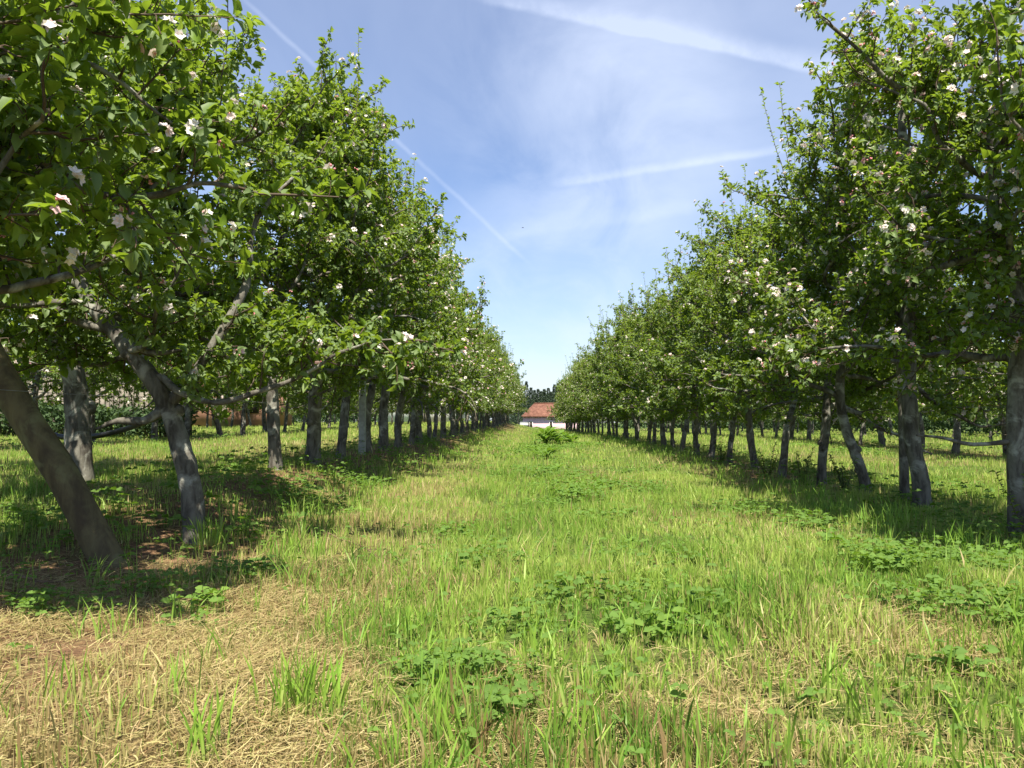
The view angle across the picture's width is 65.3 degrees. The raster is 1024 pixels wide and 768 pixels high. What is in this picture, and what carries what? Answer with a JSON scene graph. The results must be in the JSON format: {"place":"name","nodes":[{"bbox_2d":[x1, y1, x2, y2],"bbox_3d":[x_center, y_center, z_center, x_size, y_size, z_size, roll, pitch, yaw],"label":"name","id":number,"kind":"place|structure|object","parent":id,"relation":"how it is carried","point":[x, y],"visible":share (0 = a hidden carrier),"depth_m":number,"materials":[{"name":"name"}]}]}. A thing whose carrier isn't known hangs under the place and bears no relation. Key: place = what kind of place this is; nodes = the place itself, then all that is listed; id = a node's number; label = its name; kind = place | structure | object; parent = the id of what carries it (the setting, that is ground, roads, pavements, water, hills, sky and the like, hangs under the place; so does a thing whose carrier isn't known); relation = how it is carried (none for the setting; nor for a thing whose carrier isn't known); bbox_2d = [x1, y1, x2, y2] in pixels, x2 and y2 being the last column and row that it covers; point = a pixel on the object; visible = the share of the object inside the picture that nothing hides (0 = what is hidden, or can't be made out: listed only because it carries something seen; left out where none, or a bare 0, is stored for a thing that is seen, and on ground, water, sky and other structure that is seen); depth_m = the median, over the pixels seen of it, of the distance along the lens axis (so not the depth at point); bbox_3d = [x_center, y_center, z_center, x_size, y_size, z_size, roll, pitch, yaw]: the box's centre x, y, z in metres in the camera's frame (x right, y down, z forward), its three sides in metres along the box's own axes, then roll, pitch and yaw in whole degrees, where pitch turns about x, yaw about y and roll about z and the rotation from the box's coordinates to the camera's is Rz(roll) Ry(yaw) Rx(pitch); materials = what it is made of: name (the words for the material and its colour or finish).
{"place":"outdoors","nodes":[
{"label":"outdoors","id":0,"kind":"place"},
{"bbox_2d":[0,389,446,412],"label":"trellis wire","id":1,"kind":"object","parent":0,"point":[135,396],"visible":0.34,"depth_m":5.56,"materials":[{"name":"metal"}]},
{"bbox_2d":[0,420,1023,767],"bbox_3d":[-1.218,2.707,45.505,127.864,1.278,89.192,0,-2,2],"label":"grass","id":2,"kind":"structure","parent":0,"point":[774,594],"depth_m":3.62,"materials":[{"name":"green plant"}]},
{"bbox_2d":[0,422,1023,767],"bbox_3d":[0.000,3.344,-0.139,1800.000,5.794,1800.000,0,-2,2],"label":"ground","id":3,"kind":"structure","parent":0,"point":[152,548],"depth_m":3.59,"materials":[{"name":"soil"}]},
{"bbox_2d":[7,345,60,377],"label":"apple tree","id":4,"kind":"object","parent":3,"relation":"on","point":[12,358],"visible":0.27,"depth_m":13.00,"materials":[{"name":"green plant"}]},
{"bbox_2d":[3,312,82,398],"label":"apple tree","id":5,"kind":"object","parent":3,"relation":"on","point":[55,373],"visible":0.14,"depth_m":14.46,"materials":[{"name":"green plant"}]},
{"bbox_2d":[11,242,113,425],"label":"apple tree","id":6,"kind":"object","parent":3,"relation":"on","point":[37,381],"visible":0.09,"depth_m":15.84,"materials":[{"name":"green plant"}]},
{"bbox_2d":[0,342,129,567],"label":"apple tree trunk","id":7,"kind":"object","parent":3,"relation":"on","point":[49,454],"visible":0.87,"depth_m":4.91,"materials":[{"name":"brown wood"}]},
{"bbox_2d":[0,377,192,436],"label":"hedge","id":8,"kind":"object","parent":3,"relation":"on","point":[141,394],"visible":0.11,"depth_m":23.89,"materials":[{"name":"green plant"}]},
{"bbox_2d":[32,256,165,444],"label":"apple tree","id":9,"kind":"object","parent":3,"relation":"on","point":[105,370],"visible":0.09,"depth_m":17.82,"materials":[{"name":"green plant"}]},
{"bbox_2d":[0,3,267,482],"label":"apple tree","id":10,"kind":"object","parent":3,"relation":"on","point":[79,410],"depth_m":7.45,"materials":[{"name":"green plant"}]},
{"bbox_2d":[97,249,218,442],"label":"apple tree","id":11,"kind":"object","parent":3,"relation":"on","point":[154,427],"visible":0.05,"depth_m":19.83,"materials":[{"name":"green plant"}]},
{"bbox_2d":[0,0,380,308],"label":"apple tree","id":12,"kind":"object","parent":3,"relation":"on","point":[48,187],"visible":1,"depth_m":3.22,"materials":[{"name":"green plant"}]},
{"bbox_2d":[137,265,243,437],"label":"apple tree","id":13,"kind":"object","parent":3,"relation":"on","point":[187,421],"visible":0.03,"depth_m":22.17,"materials":[{"name":"green plant"}]},
{"bbox_2d":[170,329,253,436],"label":"apple tree","id":14,"kind":"object","parent":3,"relation":"on","point":[217,423],"visible":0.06,"depth_m":24.61,"materials":[{"name":"green plant"}]},
{"bbox_2d":[0,0,467,544],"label":"apple tree","id":15,"kind":"object","parent":3,"relation":"on","point":[144,314],"visible":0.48,"depth_m":5.63,"materials":[{"name":"green plant"}]},
{"bbox_2d":[55,417,161,439],"bbox_3d":[-3.560,0.368,7.103,3.380,0.308,0.484,-2,-3,42],"label":"branch","id":16,"kind":"object","parent":15,"relation":"hanging from","point":[110,432],"visible":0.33,"depth_m":7.54,"materials":[{"name":"grey wood"}]},
{"bbox_2d":[217,340,250,426],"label":"apple tree","id":17,"kind":"object","parent":3,"relation":"on","point":[232,415],"visible":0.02,"depth_m":43.16,"materials":[{"name":"green plant"}]},
{"bbox_2d":[192,377,291,427],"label":"shed","id":18,"kind":"structure","parent":3,"relation":"on","point":[256,417],"depth_m":46.50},
{"bbox_2d":[211,310,295,435],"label":"apple tree","id":19,"kind":"object","parent":3,"relation":"on","point":[243,418],"visible":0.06,"depth_m":26.26,"materials":[{"name":"green plant"}]},
{"bbox_2d":[222,299,292,433],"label":"apple tree","id":20,"kind":"object","parent":3,"relation":"on","point":[263,406],"visible":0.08,"depth_m":28.26,"materials":[{"name":"green plant"}]},
{"bbox_2d":[160,26,419,470],"bbox_3d":[-2.710,-1.619,9.203,3.076,5.408,3.378,0,-2,2],"label":"apple tree","id":21,"kind":"object","parent":3,"relation":"on","point":[287,257],"visible":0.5,"depth_m":8.99,"materials":[{"name":"green plant"}]},
{"bbox_2d":[278,331,331,431],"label":"apple tree","id":22,"kind":"object","parent":3,"relation":"on","point":[294,399],"visible":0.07,"depth_m":30.38,"materials":[{"name":"green plant"}]},
{"bbox_2d":[280,365,334,431],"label":"apple tree","id":23,"kind":"object","parent":3,"relation":"on","point":[304,416],"visible":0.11,"depth_m":32.96,"materials":[{"name":"green plant"}]},
{"bbox_2d":[171,50,447,464],"bbox_3d":[-2.619,-1.465,10.146,3.345,5.213,2.985,1,-3,-29],"label":"apple tree","id":24,"kind":"object","parent":3,"relation":"on","point":[313,438],"visible":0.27,"depth_m":9.98,"materials":[{"name":"green plant"}]},
{"bbox_2d":[358,374,365,454],"bbox_3d":[-2.449,-0.199,13.104,0.108,3.067,0.110,0,-2,2],"label":"concrete post","id":25,"kind":"object","parent":3,"relation":"on","point":[362,420],"visible":0.34,"depth_m":13.02,"materials":[{"name":"grey concrete"}]},
{"bbox_2d":[249,94,481,458],"bbox_3d":[-2.381,-1.581,11.845,3.779,5.567,3.577,0,-2,2],"label":"apple tree","id":26,"kind":"object","parent":3,"relation":"on","point":[345,409],"visible":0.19,"depth_m":12.11,"materials":[{"name":"green plant"}]},
{"bbox_2d":[271,135,488,450],"bbox_3d":[-2.510,-1.588,15.132,3.735,5.937,3.919,-1,-3,23],"label":"apple tree","id":27,"kind":"object","parent":3,"relation":"on","point":[434,279],"visible":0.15,"depth_m":15.08,"materials":[{"name":"green plant"}]},
{"bbox_2d":[300,149,484,452],"bbox_3d":[-2.390,-1.343,14.131,2.941,5.322,3.500,0,-6,-25],"label":"apple tree","id":28,"kind":"object","parent":3,"relation":"on","point":[443,383],"visible":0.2,"depth_m":13.56,"materials":[{"name":"green plant"}]},
{"bbox_2d":[350,187,485,447],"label":"apple tree","id":29,"kind":"object","parent":3,"relation":"on","point":[398,422],"visible":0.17,"depth_m":16.45,"materials":[{"name":"green plant"}]},
{"bbox_2d":[372,291,466,440],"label":"apple tree","id":30,"kind":"object","parent":3,"relation":"on","point":[429,424],"depth_m":21.24,"materials":[{"name":"green plant"}]},
{"bbox_2d":[388,405,464,421],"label":"shed","id":31,"kind":"structure","parent":3,"relation":"on","point":[407,416],"depth_m":82.00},
{"bbox_2d":[377,255,477,444],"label":"apple tree","id":32,"kind":"object","parent":3,"relation":"on","point":[413,408],"visible":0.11,"depth_m":18.30,"materials":[{"name":"green plant"}]},
{"bbox_2d":[353,223,523,444],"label":"apple tree","id":33,"kind":"object","parent":3,"relation":"on","point":[464,371],"visible":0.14,"depth_m":19.49,"materials":[{"name":"green plant"}]},
{"bbox_2d":[404,289,491,438],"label":"apple tree","id":34,"kind":"object","parent":3,"relation":"on","point":[461,400],"visible":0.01,"depth_m":23.25,"materials":[{"name":"green plant"}]},
{"bbox_2d":[427,289,500,436],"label":"apple tree","id":35,"kind":"object","parent":3,"relation":"on","point":[452,424],"visible":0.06,"depth_m":26.18,"materials":[{"name":"green plant"}]},
{"bbox_2d":[434,314,497,434],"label":"apple tree","id":36,"kind":"object","parent":3,"relation":"on","point":[457,411],"visible":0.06,"depth_m":29.39,"materials":[{"name":"green plant"}]},
{"bbox_2d":[434,315,501,433],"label":"apple tree","id":37,"kind":"object","parent":3,"relation":"on","point":[462,421],"visible":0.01,"depth_m":31.16,"materials":[{"name":"green plant"}]},
{"bbox_2d":[435,273,505,438],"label":"apple tree","id":38,"kind":"object","parent":3,"relation":"on","point":[443,429],"visible":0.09,"depth_m":24.48,"materials":[{"name":"green plant"}]},
{"bbox_2d":[447,338,501,431],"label":"apple tree","id":39,"kind":"object","parent":3,"relation":"on","point":[467,421],"visible":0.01,"depth_m":32.72,"materials":[{"name":"green plant"}]},
{"bbox_2d":[439,314,517,434],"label":"apple tree","id":40,"kind":"object","parent":3,"relation":"on","point":[485,379],"visible":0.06,"depth_m":28.08,"materials":[{"name":"green plant"}]},
{"bbox_2d":[468,311,509,430],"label":"apple tree","id":41,"kind":"object","parent":3,"relation":"on","point":[491,360],"visible":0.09,"depth_m":37.38,"materials":[{"name":"green plant"}]},
{"bbox_2d":[469,321,513,430],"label":"apple tree","id":42,"kind":"object","parent":3,"relation":"on","point":[473,412],"visible":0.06,"depth_m":35.83,"materials":[{"name":"green plant"}]},
{"bbox_2d":[476,325,511,425],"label":"apple tree","id":43,"kind":"object","parent":3,"relation":"on","point":[477,414],"visible":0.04,"depth_m":39.16,"materials":[{"name":"green plant"}]},
{"bbox_2d":[478,355,512,428],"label":"apple tree","id":44,"kind":"object","parent":3,"relation":"on","point":[498,408],"visible":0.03,"depth_m":40.79,"materials":[{"name":"green plant"}]},
{"bbox_2d":[482,344,509,428],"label":"apple tree","id":45,"kind":"object","parent":3,"relation":"on","point":[483,419],"visible":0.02,"depth_m":42.40,"materials":[{"name":"green plant"}]},
{"bbox_2d":[478,332,518,427],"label":"apple tree","id":46,"kind":"object","parent":3,"relation":"on","point":[486,414],"visible":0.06,"depth_m":44.13,"materials":[{"name":"green plant"}]},
{"bbox_2d":[0,369,1006,439],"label":"woods","id":47,"kind":"object","parent":3,"relation":"on","point":[57,414],"visible":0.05,"depth_m":38.85,"materials":[{"name":"green plant"}]},
{"bbox_2d":[491,384,519,426],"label":"apple tree","id":48,"kind":"object","parent":3,"relation":"on","point":[493,416],"visible":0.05,"depth_m":50.39,"materials":[{"name":"green plant"}]},
{"bbox_2d":[490,354,526,425],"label":"apple tree","id":49,"kind":"object","parent":3,"relation":"on","point":[520,396],"visible":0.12,"depth_m":58.41,"materials":[{"name":"green plant"}]},
{"bbox_2d":[492,346,526,421],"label":"apple tree","id":50,"kind":"object","parent":3,"relation":"on","point":[517,374],"visible":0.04,"depth_m":52.70,"materials":[{"name":"green plant"}]},
{"bbox_2d":[0,424,1023,767],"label":"weeds","id":51,"kind":"object","parent":3,"relation":"on","point":[882,558],"visible":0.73,"depth_m":4.53,"materials":[{"name":"green plant"}]},
{"bbox_2d":[0,441,1023,767],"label":"hay","id":52,"kind":"object","parent":3,"relation":"on","point":[244,717],"visible":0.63,"depth_m":2.66,"materials":[{"name":"beige plant"}]},
{"bbox_2d":[509,377,525,424],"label":"conifer","id":53,"kind":"object","parent":3,"relation":"on","point":[515,419],"visible":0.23,"depth_m":299.62,"materials":[{"name":"green plant"}]},
{"bbox_2d":[531,447,562,457],"bbox_3d":[0.726,1.462,16.975,0.638,0.252,0.654,2,-3,-40],"label":"dock plant","id":54,"kind":"object","parent":3,"relation":"on","point":[546,452],"visible":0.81,"depth_m":16.92,"materials":[{"name":"green plant"}]},
{"bbox_2d":[521,403,576,428],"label":"house","id":55,"kind":"structure","parent":3,"relation":"on","point":[537,415],"depth_m":133.98,"materials":[{"name":"ceramic"}]},
{"bbox_2d":[531,426,567,443],"bbox_3d":[1.087,1.554,23.870,1.191,0.622,1.134,0,-2,2],"label":"fern","id":56,"kind":"object","parent":3,"relation":"on","point":[547,431],"visible":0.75,"depth_m":23.86,"materials":[{"name":"green plant"}]},
{"bbox_2d":[554,381,578,430],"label":"apple tree","id":57,"kind":"object","parent":3,"relation":"on","point":[561,402],"visible":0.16,"depth_m":62.49,"materials":[{"name":"green plant"}]},
{"bbox_2d":[562,355,592,433],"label":"apple tree","id":58,"kind":"object","parent":3,"relation":"on","point":[567,403],"visible":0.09,"depth_m":49.65,"materials":[{"name":"green plant"}]},
{"bbox_2d":[557,344,601,432],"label":"apple tree","id":59,"kind":"object","parent":3,"relation":"on","point":[576,390],"visible":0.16,"depth_m":45.59,"materials":[{"name":"green plant"}]},
{"bbox_2d":[565,351,599,432],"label":"apple tree","id":60,"kind":"object","parent":3,"relation":"on","point":[573,402],"visible":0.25,"depth_m":44.01,"materials":[{"name":"green plant"}]},
{"bbox_2d":[579,359,618,432],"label":"apple tree","id":61,"kind":"object","parent":3,"relation":"on","point":[588,381],"visible":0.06,"depth_m":42.41,"materials":[{"name":"green plant"}]},
{"bbox_2d":[576,363,622,434],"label":"apple tree","id":62,"kind":"object","parent":3,"relation":"on","point":[589,399],"visible":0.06,"depth_m":40.67,"materials":[{"name":"green plant"}]},
{"bbox_2d":[574,347,629,435],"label":"apple tree","id":63,"kind":"object","parent":3,"relation":"on","point":[609,428],"visible":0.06,"depth_m":38.76,"materials":[{"name":"green plant"}]},
{"bbox_2d":[565,325,639,436],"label":"apple tree","id":64,"kind":"object","parent":3,"relation":"on","point":[597,371],"visible":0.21,"depth_m":37.22,"materials":[{"name":"green plant"}]},
{"bbox_2d":[575,321,640,437],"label":"apple tree","id":65,"kind":"object","parent":3,"relation":"on","point":[593,399],"visible":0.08,"depth_m":34.48,"materials":[{"name":"green plant"}]},
{"bbox_2d":[587,346,632,436],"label":"apple tree","id":66,"kind":"object","parent":3,"relation":"on","point":[616,429],"visible":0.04,"depth_m":35.64,"materials":[{"name":"green plant"}]},
{"bbox_2d":[596,319,639,438],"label":"apple tree","id":67,"kind":"object","parent":3,"relation":"on","point":[606,412],"visible":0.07,"depth_m":32.30,"materials":[{"name":"green plant"}]},
{"bbox_2d":[587,296,655,441],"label":"apple tree","id":68,"kind":"object","parent":3,"relation":"on","point":[609,386],"visible":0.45,"depth_m":29.09,"materials":[{"name":"green plant"}]},
{"bbox_2d":[612,323,643,433],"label":"apple tree","id":69,"kind":"object","parent":3,"relation":"on","point":[638,419],"visible":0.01,"depth_m":30.82,"materials":[{"name":"green plant"}]},
{"bbox_2d":[605,272,685,446],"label":"apple tree","id":70,"kind":"object","parent":3,"relation":"on","point":[628,351],"visible":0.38,"depth_m":23.72,"materials":[{"name":"green plant"}]},
{"bbox_2d":[603,297,696,443],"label":"apple tree","id":71,"kind":"object","parent":3,"relation":"on","point":[633,386],"visible":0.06,"depth_m":27.46,"materials":[{"name":"green plant"}]},
{"bbox_2d":[604,301,703,444],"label":"apple tree","id":72,"kind":"object","parent":3,"relation":"on","point":[628,391],"visible":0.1,"depth_m":25.89,"materials":[{"name":"green plant"}]},
{"bbox_2d":[636,304,706,447],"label":"apple tree","id":73,"kind":"object","parent":3,"relation":"on","point":[672,441],"visible":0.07,"depth_m":22.50,"materials":[{"name":"green plant"}]},
{"bbox_2d":[608,245,737,454],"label":"apple tree","id":74,"kind":"object","parent":3,"relation":"on","point":[674,376],"visible":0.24,"depth_m":18.75,"materials":[{"name":"green plant"}]},
{"bbox_2d":[621,268,732,450],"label":"apple tree","id":75,"kind":"object","parent":3,"relation":"on","point":[650,353],"visible":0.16,"depth_m":21.58,"materials":[{"name":"green plant"}]},
{"bbox_2d":[647,218,765,457],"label":"apple tree","id":76,"kind":"object","parent":3,"relation":"on","point":[702,255],"visible":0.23,"depth_m":17.54,"materials":[{"name":"green plant"}]},
{"bbox_2d":[715,441,727,462],"bbox_3d":[4.066,1.334,15.453,0.272,0.456,0.349,0,-2,2],"label":"sucker shoot","id":77,"kind":"object","parent":3,"relation":"on","point":[720,453],"visible":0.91,"depth_m":15.44,"materials":[{"name":"green plant"}]},
{"bbox_2d":[662,250,823,462],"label":"apple tree","id":78,"kind":"object","parent":3,"relation":"on","point":[683,365],"visible":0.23,"depth_m":15.86,"materials":[{"name":"green plant"}]},
{"bbox_2d":[669,198,827,468],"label":"apple tree","id":79,"kind":"object","parent":3,"relation":"on","point":[748,420],"visible":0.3,"depth_m":14.16,"materials":[{"name":"green plant"}]},
{"bbox_2d":[752,442,778,478],"bbox_3d":[3.712,1.129,11.552,0.284,0.608,0.465,2,-3,-34],"label":"sucker shoot","id":80,"kind":"object","parent":3,"relation":"on","point":[770,469],"visible":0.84,"depth_m":11.56,"materials":[{"name":"green plant"}]},
{"bbox_2d":[766,399,818,439],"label":"apple tree","id":81,"kind":"object","parent":3,"relation":"on","point":[778,417],"visible":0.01,"depth_m":32.22,"materials":[{"name":"green plant"}]},
{"bbox_2d":[791,446,814,484],"bbox_3d":[3.881,1.103,10.665,0.290,0.574,0.401,-1,-3,31],"label":"sucker shoot","id":82,"kind":"object","parent":3,"relation":"on","point":[806,465],"visible":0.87,"depth_m":10.58,"materials":[{"name":"green plant"}]},
{"bbox_2d":[685,163,924,476],"bbox_3d":[4.745,-0.900,12.702,3.372,4.955,2.895,-1,-3,30],"label":"apple tree","id":83,"kind":"object","parent":3,"relation":"on","point":[765,237],"visible":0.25,"depth_m":12.48,"materials":[{"name":"green plant"}]},
{"bbox_2d":[780,382,836,422],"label":"apple tree","id":84,"kind":"object","parent":3,"relation":"on","point":[810,418],"visible":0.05,"depth_m":28.44,"materials":[{"name":"green plant"}]},
{"bbox_2d":[797,319,826,439],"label":"apple tree","id":85,"kind":"object","parent":3,"relation":"on","point":[808,429],"visible":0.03,"depth_m":30.43,"materials":[{"name":"green plant"}]},
{"bbox_2d":[828,452,859,493],"bbox_3d":[3.782,1.037,9.191,0.318,0.520,0.345,0,-2,2],"label":"sucker shoot","id":86,"kind":"object","parent":3,"relation":"on","point":[842,481],"visible":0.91,"depth_m":9.17,"materials":[{"name":"green plant"}]},
{"bbox_2d":[820,323,887,444],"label":"apple tree","id":87,"kind":"object","parent":3,"relation":"on","point":[862,429],"visible":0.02,"depth_m":26.52,"materials":[{"name":"green plant"}]},
{"bbox_2d":[709,140,999,484],"bbox_3d":[4.288,-0.994,10.579,2.928,4.944,3.573,0,-3,-2],"label":"apple tree","id":88,"kind":"object","parent":3,"relation":"on","point":[827,414],"visible":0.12,"depth_m":10.60,"materials":[{"name":"green plant"}]},
{"bbox_2d":[716,57,1008,494],"bbox_3d":[3.867,-1.160,9.466,2.907,5.148,3.562,0,-2,2],"label":"apple tree","id":89,"kind":"object","parent":3,"relation":"on","point":[825,188],"visible":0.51,"depth_m":9.17,"materials":[{"name":"green plant"}]},
{"bbox_2d":[720,0,1023,507],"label":"apple tree","id":90,"kind":"object","parent":3,"relation":"on","point":[914,449],"visible":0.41,"depth_m":7.74,"materials":[{"name":"green plant"}]},
{"bbox_2d":[831,294,924,446],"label":"apple tree","id":91,"kind":"object","parent":3,"relation":"on","point":[881,438],"visible":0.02,"depth_m":24.28,"materials":[{"name":"green plant"}]},
{"bbox_2d":[775,0,1023,539],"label":"apple tree","id":92,"kind":"object","parent":3,"relation":"on","point":[937,95],"visible":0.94,"depth_m":6.01,"materials":[{"name":"green plant"}]},
{"bbox_2d":[895,231,909,500],"bbox_3d":[4.090,-0.174,8.388,0.107,3.000,0.099,-2,-3,38],"label":"wooden pole","id":93,"kind":"object","parent":3,"relation":"on","point":[904,485],"visible":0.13,"depth_m":8.33,"materials":[{"name":"grey wood"}]},
{"bbox_2d":[854,285,957,448],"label":"apple tree","id":94,"kind":"object","parent":3,"relation":"on","point":[921,423],"visible":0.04,"depth_m":22.13,"materials":[{"name":"green plant"}]},
{"bbox_2d":[916,271,1005,453],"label":"apple tree","id":95,"kind":"object","parent":3,"relation":"on","point":[955,448],"visible":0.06,"depth_m":19.80,"materials":[{"name":"green plant"}]},
{"bbox_2d":[917,245,1015,457],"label":"apple tree","id":96,"kind":"object","parent":3,"relation":"on","point":[999,396],"visible":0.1,"depth_m":17.86,"materials":[{"name":"green plant"}]},
{"bbox_2d":[954,352,1005,440],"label":"apple tree","id":97,"kind":"object","parent":3,"relation":"on","point":[986,415],"visible":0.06,"depth_m":30.15,"materials":[{"name":"green plant"}]},
{"bbox_2d":[952,257,1023,423],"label":"apple tree","id":98,"kind":"object","parent":3,"relation":"on","point":[1001,384],"visible":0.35,"depth_m":16.29,"materials":[{"name":"green plant"}]},
{"bbox_2d":[958,0,1023,187],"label":"apple tree","id":99,"kind":"object","parent":3,"relation":"on","point":[1012,92],"visible":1,"depth_m":4.40,"materials":[{"name":"green plant"}]},
{"bbox_2d":[989,461,1023,537],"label":"sucker shoot","id":100,"kind":"object","parent":3,"relation":"on","point":[1011,500],"visible":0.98,"depth_m":5.90,"materials":[{"name":"green plant"}]},
{"bbox_2d":[7,0,1023,422],"label":"sky","id":101,"kind":"structure","parent":0,"point":[571,142],"materials":[{"name":"blue"}]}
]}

